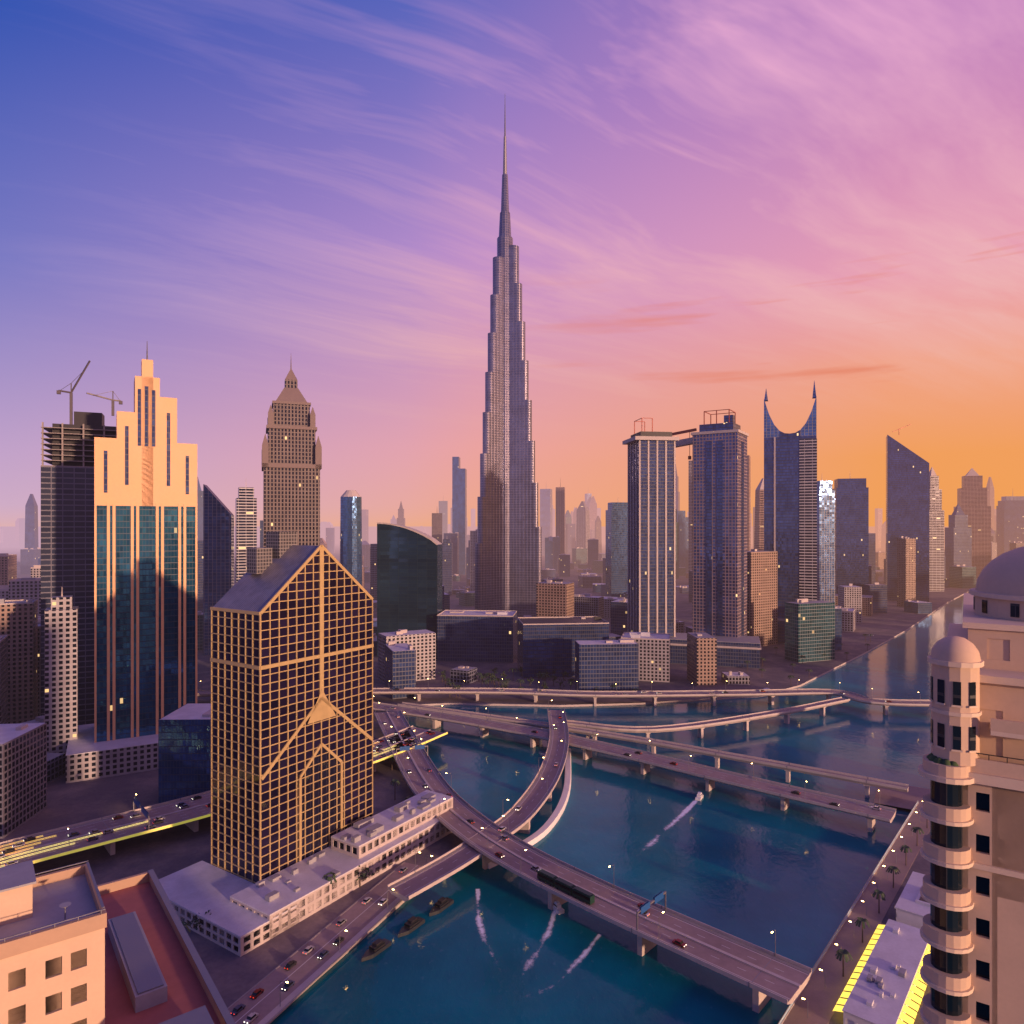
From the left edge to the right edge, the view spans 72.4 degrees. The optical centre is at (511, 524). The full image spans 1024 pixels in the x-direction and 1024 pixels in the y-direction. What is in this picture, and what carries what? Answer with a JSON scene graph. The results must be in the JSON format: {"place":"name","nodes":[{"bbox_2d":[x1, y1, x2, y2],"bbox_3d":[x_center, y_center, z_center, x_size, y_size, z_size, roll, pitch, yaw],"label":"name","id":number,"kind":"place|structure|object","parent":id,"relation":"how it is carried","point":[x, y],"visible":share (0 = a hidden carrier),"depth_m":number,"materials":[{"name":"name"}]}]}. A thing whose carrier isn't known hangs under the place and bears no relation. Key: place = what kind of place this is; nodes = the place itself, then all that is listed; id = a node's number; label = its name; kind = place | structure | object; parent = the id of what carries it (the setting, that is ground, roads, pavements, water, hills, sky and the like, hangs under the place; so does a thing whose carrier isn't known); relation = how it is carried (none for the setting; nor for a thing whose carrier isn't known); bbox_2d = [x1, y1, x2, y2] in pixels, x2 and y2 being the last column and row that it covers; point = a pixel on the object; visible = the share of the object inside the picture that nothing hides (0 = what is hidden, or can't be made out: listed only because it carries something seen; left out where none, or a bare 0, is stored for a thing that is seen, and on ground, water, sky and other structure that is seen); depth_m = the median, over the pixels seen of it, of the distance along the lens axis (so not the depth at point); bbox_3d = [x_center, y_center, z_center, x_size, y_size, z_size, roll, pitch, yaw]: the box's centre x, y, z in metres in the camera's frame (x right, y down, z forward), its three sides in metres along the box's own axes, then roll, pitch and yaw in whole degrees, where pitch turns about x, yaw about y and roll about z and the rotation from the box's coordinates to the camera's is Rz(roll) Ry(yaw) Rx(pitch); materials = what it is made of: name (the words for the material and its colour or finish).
{"place":"outdoors","nodes":[
{"label":"outdoors","id":0,"kind":"place"},
{"bbox_2d":[262,365,321,547],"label":"ornate tower","id":1,"kind":"structure","parent":0,"point":[291,457],"depth_m":678.87,"materials":[{"name":"stone"}]},
{"bbox_2d":[228,855,427,1023],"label":"quay road","id":2,"kind":"structure","parent":0,"point":[271,1002],"depth_m":243.27,"materials":[{"name":"grey asphalt"}]},
{"bbox_2d":[250,988,263,998],"bbox_3d":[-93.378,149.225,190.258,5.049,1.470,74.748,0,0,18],"label":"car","id":3,"kind":"object","parent":2,"relation":"on","point":[256,993],"visible":1,"depth_m":222.38,"materials":[{"name":"red paint"}]},
{"bbox_2d":[230,950,328,1015],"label":"cars","id":4,"kind":"object","parent":2,"relation":"on","point":[237,1009],"visible":1,"depth_m":225.97,"materials":[{"name":"blue paint"}]},
{"bbox_2d":[244,897,371,1023],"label":"cars","id":5,"kind":"object","parent":2,"relation":"on","point":[250,1018],"visible":1,"depth_m":244.21,"materials":[{"name":"grey paint"}]},
{"bbox_2d":[284,936,344,969],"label":"cars","id":6,"kind":"object","parent":2,"relation":"on","point":[292,963],"visible":1,"depth_m":239.04,"materials":[{"name":"grey paint"}]},
{"bbox_2d":[336,867,407,926],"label":"cars","id":7,"kind":"object","parent":2,"relation":"on","point":[340,922],"visible":1,"depth_m":264.16,"materials":[{"name":"grey paint"}]},
{"bbox_2d":[378,898,386,905],"bbox_3d":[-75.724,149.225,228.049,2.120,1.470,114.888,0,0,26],"label":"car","id":8,"kind":"object","parent":2,"relation":"on","point":[383,901],"visible":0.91,"depth_m":276.76,"materials":[{"name":"white paint"}]},
{"bbox_2d":[373,620,376,635],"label":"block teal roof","id":9,"kind":"structure","parent":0,"point":[374,626],"depth_m":904.89,"materials":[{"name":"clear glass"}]},
{"bbox_2d":[0,527,976,1023],"bbox_3d":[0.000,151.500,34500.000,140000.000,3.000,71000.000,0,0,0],"label":"ground","id":10,"kind":"structure","parent":0,"point":[162,853],"depth_m":400.00,"materials":[{"name":"concrete"}]},
{"bbox_2d":[0,635,7,723],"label":"building","id":11,"kind":"structure","parent":10,"relation":"on","point":[3,679],"depth_m":459.27,"materials":[{"name":"concrete"}]},
{"bbox_2d":[0,585,8,599],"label":"building","id":12,"kind":"structure","parent":10,"relation":"on","point":[4,591],"depth_m":745.64,"materials":[{"name":"concrete"}]},
{"bbox_2d":[0,553,16,585],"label":"building","id":13,"kind":"structure","parent":10,"relation":"on","point":[8,567],"depth_m":894.40,"materials":[{"name":"concrete"}]},
{"bbox_2d":[0,598,37,723],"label":"building","id":14,"kind":"structure","parent":10,"relation":"on","point":[19,623],"depth_m":513.44,"materials":[{"name":"concrete"}]},
{"bbox_2d":[9,577,40,615],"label":"building","id":15,"kind":"structure","parent":10,"relation":"on","point":[24,588],"depth_m":673.47,"materials":[{"name":"concrete"}]},
{"bbox_2d":[31,565,40,577],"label":"building","id":16,"kind":"structure","parent":10,"relation":"on","point":[35,571],"depth_m":973.84,"materials":[{"name":"concrete"}]},
{"bbox_2d":[38,622,40,715],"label":"building","id":17,"kind":"structure","parent":10,"relation":"on","point":[39,668],"depth_m":545.54,"materials":[{"name":"concrete"}]},
{"bbox_2d":[45,591,77,752],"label":"high-rise building","id":18,"kind":"structure","parent":10,"relation":"on","point":[61,667],"depth_m":432.97,"materials":[{"name":"concrete"}]},
{"bbox_2d":[41,360,122,724],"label":"tower under construction","id":19,"kind":"structure","parent":10,"relation":"on","point":[67,521],"depth_m":505.85,"materials":[{"name":"concrete"}]},
{"bbox_2d":[66,723,157,783],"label":"building","id":20,"kind":"structure","parent":10,"relation":"on","point":[87,758],"depth_m":420.53,"materials":[{"name":"white concrete"}]},
{"bbox_2d":[0,860,235,1023],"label":"building","id":21,"kind":"structure","parent":10,"relation":"on","point":[78,945],"depth_m":71.10,"materials":[{"name":"paint"}]},
{"bbox_2d":[94,345,196,742],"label":"skyscraper","id":22,"kind":"structure","parent":10,"relation":"on","point":[145,571],"depth_m":443.63,"materials":[{"name":"blue glass"}]},
{"bbox_2d":[203,484,233,655],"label":"tower","id":23,"kind":"structure","parent":10,"relation":"on","point":[218,550],"depth_m":806.65,"materials":[{"name":"blue glass"}]},
{"bbox_2d":[0,725,447,867],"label":"highway","id":24,"kind":"structure","parent":10,"relation":"on","point":[50,844],"depth_m":327.29,"materials":[{"name":"grey asphalt"}]},
{"bbox_2d":[0,842,24,857],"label":"cars","id":25,"kind":"object","parent":24,"relation":"on","point":[14,846],"visible":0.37,"depth_m":306.07,"materials":[{"name":"grey paint"}]},
{"bbox_2d":[4,737,415,865],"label":"cars","id":26,"kind":"object","parent":24,"relation":"on","point":[12,862],"visible":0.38,"depth_m":333.85,"materials":[{"name":"red paint"}]},
{"bbox_2d":[2,730,431,853],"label":"cars","id":27,"kind":"object","parent":24,"relation":"on","point":[155,822],"visible":0.68,"depth_m":313.41,"materials":[{"name":"grey paint"}]},
{"bbox_2d":[0,732,434,864],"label":"cars","id":28,"kind":"object","parent":24,"relation":"on","point":[209,804],"visible":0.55,"depth_m":435.19,"materials":[{"name":"grey paint"}]},
{"bbox_2d":[68,738,392,841],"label":"cars","id":29,"kind":"object","parent":24,"relation":"on","point":[91,838],"visible":0.99,"depth_m":317.56,"materials":[{"name":"blue paint"}]},
{"bbox_2d":[89,749,386,834],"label":"cars","id":30,"kind":"object","parent":24,"relation":"on","point":[151,825],"visible":0.79,"depth_m":326.04,"materials":[{"name":"grey paint"}]},
{"bbox_2d":[235,487,256,583],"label":"tower","id":31,"kind":"structure","parent":10,"relation":"on","point":[245,519],"depth_m":888.80,"materials":[{"name":"concrete"}]},
{"bbox_2d":[210,532,373,883],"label":"grid tower","id":32,"kind":"structure","parent":10,"relation":"on","point":[292,646],"depth_m":294.21,"materials":[{"name":"beige glass"}]},
{"bbox_2d":[159,790,452,956],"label":"low-rise building","id":33,"kind":"structure","parent":10,"relation":"on","point":[244,917],"depth_m":280.16,"materials":[{"name":"white concrete"}]},
{"bbox_2d":[47,544,601,783],"bbox_3d":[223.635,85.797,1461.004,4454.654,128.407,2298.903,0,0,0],"label":"buildings","id":34,"kind":"structure","parent":10,"relation":"on","point":[56,762],"depth_m":669.87,"materials":[{"name":"concrete"}]},
{"bbox_2d":[0,460,691,570],"bbox_3d":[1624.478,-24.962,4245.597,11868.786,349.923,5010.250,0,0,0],"label":"skyline","id":35,"kind":"structure","parent":10,"relation":"on","point":[582,525],"depth_m":2811.76},
{"bbox_2d":[340,490,361,585],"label":"tower","id":36,"kind":"structure","parent":10,"relation":"on","point":[351,531],"depth_m":1039.18,"materials":[{"name":"blue glass"}]},
{"bbox_2d":[377,522,441,658],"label":"high-rise building","id":37,"kind":"structure","parent":10,"relation":"on","point":[409,578],"depth_m":788.52,"materials":[{"name":"glass"}]},
{"bbox_2d":[197,457,688,578],"bbox_3d":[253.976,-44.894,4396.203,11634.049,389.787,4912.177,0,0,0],"label":"skyline","id":38,"kind":"structure","parent":10,"relation":"on","point":[459,500],"depth_m":2111.55,"materials":[{"name":"blue glass"}]},
{"bbox_2d":[442,539,452,595],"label":"tower","id":39,"kind":"structure","parent":10,"relation":"on","point":[447,563],"depth_m":1489.00,"materials":[{"name":"concrete"}]},
{"bbox_2d":[437,610,516,662],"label":"building","id":40,"kind":"structure","parent":10,"relation":"on","point":[476,635],"depth_m":767.74,"materials":[{"name":"glass"}]},
{"bbox_2d":[20,532,945,724],"bbox_3d":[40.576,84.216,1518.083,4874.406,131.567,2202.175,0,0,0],"label":"buildings","id":41,"kind":"structure","parent":10,"relation":"on","point":[602,665],"depth_m":617.47,"materials":[{"name":"concrete"}]},
{"bbox_2d":[17,540,949,654],"bbox_3d":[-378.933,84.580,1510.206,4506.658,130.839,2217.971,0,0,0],"label":"buildings","id":42,"kind":"structure","parent":10,"relation":"on","point":[877,591],"depth_m":1191.68,"materials":[{"name":"blue glass"}]},
{"bbox_2d":[15,477,994,552],"bbox_3d":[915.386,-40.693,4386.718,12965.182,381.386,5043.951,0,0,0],"label":"skyline","id":43,"kind":"structure","parent":10,"relation":"on","point":[436,526],"depth_m":3372.46,"materials":[{"name":"stone"}]},
{"bbox_2d":[19,501,995,578],"bbox_3d":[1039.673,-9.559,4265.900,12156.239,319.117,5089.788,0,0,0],"label":"skyline","id":44,"kind":"structure","parent":10,"relation":"on","point":[443,507],"depth_m":3824.78,"materials":[{"name":"teal glass"}]},
{"bbox_2d":[475,114,541,616],"bbox_3d":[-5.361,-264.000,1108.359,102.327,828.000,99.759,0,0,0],"label":"skyscraper","id":45,"kind":"structure","parent":10,"relation":"on","point":[508,560],"depth_m":1083.33,"materials":[{"name":"grey metal"}]},
{"bbox_2d":[25,468,995,552],"bbox_3d":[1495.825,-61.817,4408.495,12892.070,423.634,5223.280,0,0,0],"label":"skyline","id":46,"kind":"structure","parent":10,"relation":"on","point":[31,523],"depth_m":2179.49,"materials":[{"name":"grey glass"}]},
{"bbox_2d":[0,541,1023,838],"bbox_3d":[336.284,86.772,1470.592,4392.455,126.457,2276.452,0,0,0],"label":"buildings","id":47,"kind":"structure","parent":10,"relation":"on","point":[22,773],"depth_m":356.18,"materials":[{"name":"concrete"}]},
{"bbox_2d":[38,536,992,803],"bbox_3d":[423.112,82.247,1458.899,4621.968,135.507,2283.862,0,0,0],"label":"buildings","id":48,"kind":"structure","parent":10,"relation":"on","point":[184,750],"depth_m":377.35,"materials":[{"name":"blue glass"}]},
{"bbox_2d":[182,634,927,976],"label":"trees","id":49,"kind":"object","parent":10,"relation":"on","point":[862,922],"visible":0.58,"depth_m":362.88,"materials":[{"name":"green plant"}]},
{"bbox_2d":[517,616,608,677],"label":"low-rise building","id":50,"kind":"structure","parent":10,"relation":"on","point":[544,644],"depth_m":689.83,"materials":[{"name":"blue glass"}]},
{"bbox_2d":[197,547,975,662],"bbox_3d":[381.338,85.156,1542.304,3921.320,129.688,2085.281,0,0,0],"label":"buildings","id":51,"kind":"structure","parent":10,"relation":"on","point":[810,630],"depth_m":776.15,"materials":[{"name":"teal glass"}]},
{"bbox_2d":[320,455,881,553],"bbox_3d":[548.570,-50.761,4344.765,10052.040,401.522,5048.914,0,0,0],"label":"skyline","id":52,"kind":"structure","parent":10,"relation":"on","point":[560,511],"depth_m":2313.34},
{"bbox_2d":[606,502,627,596],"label":"tower","id":53,"kind":"structure","parent":10,"relation":"on","point":[616,549],"depth_m":1235.82,"materials":[{"name":"grey glass"}]},
{"bbox_2d":[621,632,669,681],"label":"white block","id":54,"kind":"structure","parent":10,"relation":"on","point":[654,657],"depth_m":671.27,"materials":[{"name":"concrete"}]},
{"bbox_2d":[622,418,678,636],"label":"twin tower","id":55,"kind":"structure","parent":10,"relation":"on","point":[652,532],"depth_m":770.89,"materials":[{"name":"grey glass"}]},
{"bbox_2d":[362,536,944,686],"bbox_3d":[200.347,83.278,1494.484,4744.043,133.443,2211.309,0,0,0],"label":"buildings","id":56,"kind":"structure","parent":10,"relation":"on","point":[554,599],"depth_m":856.91,"materials":[{"name":"concrete"}]},
{"bbox_2d":[378,529,996,682],"bbox_3d":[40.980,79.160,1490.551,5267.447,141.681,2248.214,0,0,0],"label":"buildings","id":57,"kind":"structure","parent":10,"relation":"on","point":[422,643],"depth_m":681.58,"materials":[{"name":"concrete"}]},
{"bbox_2d":[390,489,1023,555],"bbox_3d":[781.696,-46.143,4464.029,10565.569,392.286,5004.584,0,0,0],"label":"skyline","id":58,"kind":"structure","parent":10,"relation":"on","point":[546,510],"depth_m":3425.88,"materials":[{"name":"grey glass"}]},
{"bbox_2d":[672,409,748,636],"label":"twin tower","id":59,"kind":"structure","parent":10,"relation":"on","point":[719,529],"depth_m":782.36,"materials":[{"name":"blue glass"}]},
{"bbox_2d":[670,633,760,668],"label":"low-rise buildings","id":60,"kind":"structure","parent":10,"relation":"on","point":[739,651],"depth_m":740.97,"materials":[{"name":"glass"}]},
{"bbox_2d":[448,499,995,578],"bbox_3d":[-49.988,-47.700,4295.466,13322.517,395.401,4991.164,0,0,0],"label":"skyline","id":61,"kind":"structure","parent":10,"relation":"on","point":[958,540],"depth_m":1809.37},
{"bbox_2d":[754,478,763,550],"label":"tower","id":62,"kind":"structure","parent":10,"relation":"on","point":[759,523],"depth_m":1487.90,"materials":[{"name":"concrete"}]},
{"bbox_2d":[764,381,816,642],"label":"pointed tower","id":63,"kind":"structure","parent":10,"relation":"on","point":[790,498],"depth_m":886.68,"materials":[{"name":"blue glass"}]},
{"bbox_2d":[817,481,834,601],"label":"tower","id":64,"kind":"structure","parent":10,"relation":"on","point":[825,542],"depth_m":1136.29,"materials":[{"name":"grey glass"}]},
{"bbox_2d":[836,606,854,631],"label":"building","id":65,"kind":"structure","parent":10,"relation":"on","point":[848,619],"depth_m":984.84,"materials":[{"name":"concrete"}]},
{"bbox_2d":[832,478,868,594],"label":"tower","id":66,"kind":"structure","parent":10,"relation":"on","point":[851,530],"depth_m":1231.04,"materials":[{"name":"blue glass"}]},
{"bbox_2d":[778,786,929,1023],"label":"promenade","id":67,"kind":"structure","parent":10,"relation":"on","point":[816,999],"depth_m":264.54,"materials":[{"name":"concrete"}]},
{"bbox_2d":[835,594,872,615],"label":"building","id":68,"kind":"structure","parent":10,"relation":"on","point":[867,605],"depth_m":1152.27,"materials":[{"name":"concrete"}]},
{"bbox_2d":[929,467,943,590],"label":"tower","id":69,"kind":"structure","parent":10,"relation":"on","point":[936,547],"depth_m":1584.62,"materials":[{"name":"concrete"}]},
{"bbox_2d":[954,468,990,577],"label":"tower","id":70,"kind":"structure","parent":10,"relation":"on","point":[972,497],"depth_m":1975.63,"materials":[{"name":"concrete"}]},
{"bbox_2d":[0,0,1023,526],"label":"sky","id":71,"kind":"structure","parent":0,"point":[714,204],"materials":[{"name":"purple"}]},
{"bbox_2d":[197,681,930,714],"bbox_3d":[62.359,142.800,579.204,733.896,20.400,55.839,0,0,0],"label":"bridge","id":72,"kind":"structure","parent":0,"point":[771,694],"depth_m":590.70,"materials":[{"name":"concrete"}]},
{"bbox_2d":[622,691,714,694],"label":"cars","id":73,"kind":"object","parent":72,"relation":"on","point":[659,693],"visible":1,"depth_m":587.73,"materials":[{"name":"white paint"}]},
{"bbox_2d":[270,592,968,1023],"bbox_3d":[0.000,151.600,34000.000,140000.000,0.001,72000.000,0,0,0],"label":"water","id":74,"kind":"structure","parent":0,"point":[752,866],"depth_m":314.43,"materials":[{"name":"blue liquid"}]},
{"bbox_2d":[362,897,453,961],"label":"moored boats","id":75,"kind":"object","parent":74,"relation":"on","point":[379,946],"visible":1,"depth_m":260.82,"materials":[{"name":"metal"}]},
{"bbox_2d":[388,700,568,901],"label":"bridge","id":76,"kind":"structure","parent":74,"relation":"in","point":[534,797],"depth_m":340.99,"materials":[{"name":"concrete"}]},
{"bbox_2d":[498,762,557,830],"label":"cars","id":77,"kind":"object","parent":76,"relation":"on","point":[502,828],"visible":1,"depth_m":343.38,"materials":[{"name":"grey paint"}]},
{"bbox_2d":[488,748,570,868],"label":"curved ramp","id":78,"kind":"object","parent":74,"relation":"in","point":[544,830],"visible":0.66,"depth_m":363.81,"materials":[{"name":"white paint"}]},
{"bbox_2d":[476,800,696,971],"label":"boat wakes","id":79,"kind":"object","parent":74,"relation":"on","point":[554,913],"visible":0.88,"depth_m":266.94,"materials":[{"name":"white liquid"}]},
{"bbox_2d":[374,704,811,1012],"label":"bridge","id":80,"kind":"structure","parent":74,"relation":"in","point":[766,975],"depth_m":258.53,"materials":[{"name":"concrete"}]},
{"bbox_2d":[392,732,474,823],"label":"cars","id":81,"kind":"object","parent":80,"relation":"on","point":[470,821],"visible":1,"depth_m":332.41,"materials":[{"name":"red paint"}]},
{"bbox_2d":[407,769,540,871],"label":"cars","id":82,"kind":"object","parent":80,"relation":"on","point":[536,868],"visible":0.76,"depth_m":313.40,"materials":[{"name":"grey paint"}]},
{"bbox_2d":[383,715,649,916],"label":"cars","id":83,"kind":"object","parent":80,"relation":"on","point":[646,913],"visible":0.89,"depth_m":252.67,"materials":[{"name":"white paint"}]},
{"bbox_2d":[537,869,594,904],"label":"tram on bridge","id":84,"kind":"object","parent":80,"relation":"on","point":[569,888],"visible":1,"depth_m":267.81,"materials":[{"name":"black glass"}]},
{"bbox_2d":[446,793,686,947],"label":"cars","id":85,"kind":"object","parent":80,"relation":"on","point":[677,941],"visible":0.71,"depth_m":236.15,"materials":[{"name":"black paint"}]},
{"bbox_2d":[373,697,895,832],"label":"bridge","id":86,"kind":"structure","parent":74,"relation":"in","point":[708,774],"depth_m":414.68,"materials":[{"name":"concrete"}]},
{"bbox_2d":[424,713,838,805],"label":"cars","id":87,"kind":"object","parent":86,"relation":"on","point":[792,792],"visible":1,"depth_m":431.30,"materials":[{"name":"grey paint"}]},
{"bbox_2d":[390,707,880,809],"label":"cars","id":88,"kind":"object","parent":86,"relation":"on","point":[875,807],"visible":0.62,"depth_m":350.67,"materials":[{"name":"grey paint"}]},
{"bbox_2d":[398,702,908,797],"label":"bridge","id":89,"kind":"structure","parent":74,"relation":"in","point":[865,781],"depth_m":438.92,"materials":[{"name":"concrete"}]},
{"bbox_2d":[567,697,849,737],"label":"ramp","id":90,"kind":"structure","parent":74,"relation":"in","point":[745,719],"depth_m":503.89,"materials":[{"name":"concrete"}]},
{"bbox_2d":[553,634,873,914],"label":"boats","id":91,"kind":"object","parent":74,"relation":"on","point":[558,909],"visible":0.57,"depth_m":275.03,"materials":[{"name":"white paint"}]},
{"bbox_2d":[833,871,929,1023],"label":"arcade building","id":92,"kind":"structure","parent":0,"point":[883,989],"depth_m":226.51,"materials":[{"name":"white paint"}]},
{"bbox_2d":[886,435,928,601],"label":"tower","id":93,"kind":"structure","parent":0,"point":[907,492],"depth_m":1379.40,"materials":[{"name":"blue glass"}]},
{"bbox_2d":[918,546,1023,1023],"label":"beige tower","id":94,"kind":"structure","parent":0,"point":[971,768],"depth_m":56.90,"materials":[{"name":"paint"}]},
{"bbox_2d":[996,500,1023,556],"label":"tower","id":95,"kind":"structure","parent":0,"point":[1009,521],"depth_m":2279.24,"materials":[{"name":"concrete"}]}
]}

